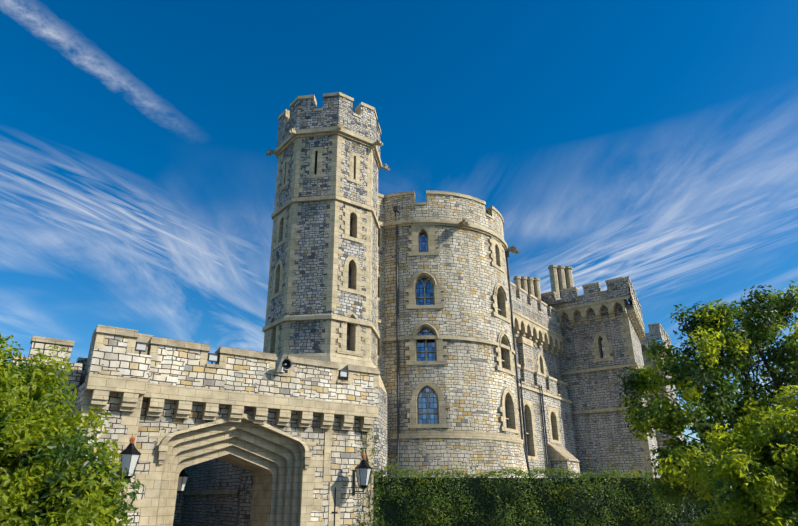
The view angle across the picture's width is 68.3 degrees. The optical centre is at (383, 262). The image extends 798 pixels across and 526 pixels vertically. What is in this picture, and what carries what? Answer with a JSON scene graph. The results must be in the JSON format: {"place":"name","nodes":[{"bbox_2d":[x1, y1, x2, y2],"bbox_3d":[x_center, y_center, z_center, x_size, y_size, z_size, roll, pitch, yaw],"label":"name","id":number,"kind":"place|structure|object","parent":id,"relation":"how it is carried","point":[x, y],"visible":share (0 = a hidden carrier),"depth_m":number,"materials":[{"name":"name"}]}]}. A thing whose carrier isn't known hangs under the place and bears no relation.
{"place":"outdoors","nodes":[
{"label":"outdoors","id":0,"kind":"place"},
{"bbox_2d":[0,0,797,482],"label":"sky","id":1,"kind":"structure","parent":0,"point":[654,143],"materials":[{"name":"blue"}]},
{"label":"forecourt gravel","id":2,"kind":"object","parent":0,"visible":0},
{"bbox_2d":[2,336,241,525],"bbox_3d":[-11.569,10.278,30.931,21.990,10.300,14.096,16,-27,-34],"label":"court walls","id":3,"kind":"structure","parent":2,"relation":"on","point":[209,495],"depth_m":32.48,"materials":[{"name":"grey stone"}]},
{"bbox_2d":[73,325,379,525],"bbox_3d":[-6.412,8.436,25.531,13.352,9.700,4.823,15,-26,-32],"label":"gatehouse","id":4,"kind":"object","parent":2,"relation":"on","point":[289,435],"depth_m":25.50,"materials":[{"name":"stone"}]},
{"bbox_2d":[357,421,378,525],"bbox_3d":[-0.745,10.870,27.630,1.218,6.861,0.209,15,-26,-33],"label":"ivy creeper","id":5,"kind":"object","parent":4,"relation":"attached to","point":[363,499],"visible":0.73,"depth_m":27.81,"materials":[{"name":"green plant"}]},
{"bbox_2d":[237,92,389,525],"bbox_3d":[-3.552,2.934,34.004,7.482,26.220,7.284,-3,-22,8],"label":"tower","id":6,"kind":"structure","parent":2,"relation":"on","point":[322,299],"depth_m":33.14,"materials":[{"name":"stone"}]},
{"bbox_2d":[377,193,386,386],"bbox_3d":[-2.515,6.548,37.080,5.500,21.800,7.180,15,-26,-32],"label":"wall","id":7,"kind":"structure","parent":2,"relation":"on","point":[382,322],"depth_m":36.31,"materials":[{"name":"stone"}]},
{"bbox_2d":[383,190,531,477],"bbox_3d":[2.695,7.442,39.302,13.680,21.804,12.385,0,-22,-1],"label":"round tower","id":8,"kind":"structure","parent":2,"relation":"on","point":[451,381],"depth_m":35.34,"materials":[{"name":"stone"}]},
{"bbox_2d":[374,456,724,525],"bbox_3d":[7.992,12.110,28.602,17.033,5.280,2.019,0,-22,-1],"label":"hedge","id":9,"kind":"object","parent":2,"relation":"on","point":[485,500],"visible":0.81,"depth_m":28.30,"materials":[{"name":"green plant"}]},
{"bbox_2d":[508,265,683,477],"bbox_3d":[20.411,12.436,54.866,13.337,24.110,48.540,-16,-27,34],"label":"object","id":10,"kind":"object","parent":2,"relation":"on","point":[576,353],"visible":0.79,"depth_m":44.53,"materials":[{"name":"grey stone"}]},
{"bbox_2d":[616,280,797,510],"bbox_3d":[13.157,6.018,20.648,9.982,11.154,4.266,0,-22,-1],"label":"tall tree","id":11,"kind":"object","parent":2,"relation":"on","point":[741,346],"visible":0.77,"depth_m":20.77,"materials":[{"name":"green plant"}]},
{"bbox_2d":[679,385,797,525],"bbox_3d":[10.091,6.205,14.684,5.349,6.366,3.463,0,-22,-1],"label":"bright tree","id":12,"kind":"object","parent":2,"relation":"on","point":[750,479],"visible":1,"depth_m":14.44,"materials":[{"name":"green plant"}]},
{"label":"ground","id":13,"kind":"structure","parent":0,"visible":0},
{"bbox_2d":[0,333,144,525],"bbox_3d":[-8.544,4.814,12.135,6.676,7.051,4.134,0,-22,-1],"label":"laurel tree","id":14,"kind":"object","parent":13,"relation":"on","point":[43,439],"visible":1,"depth_m":12.12,"materials":[{"name":"green plant"}]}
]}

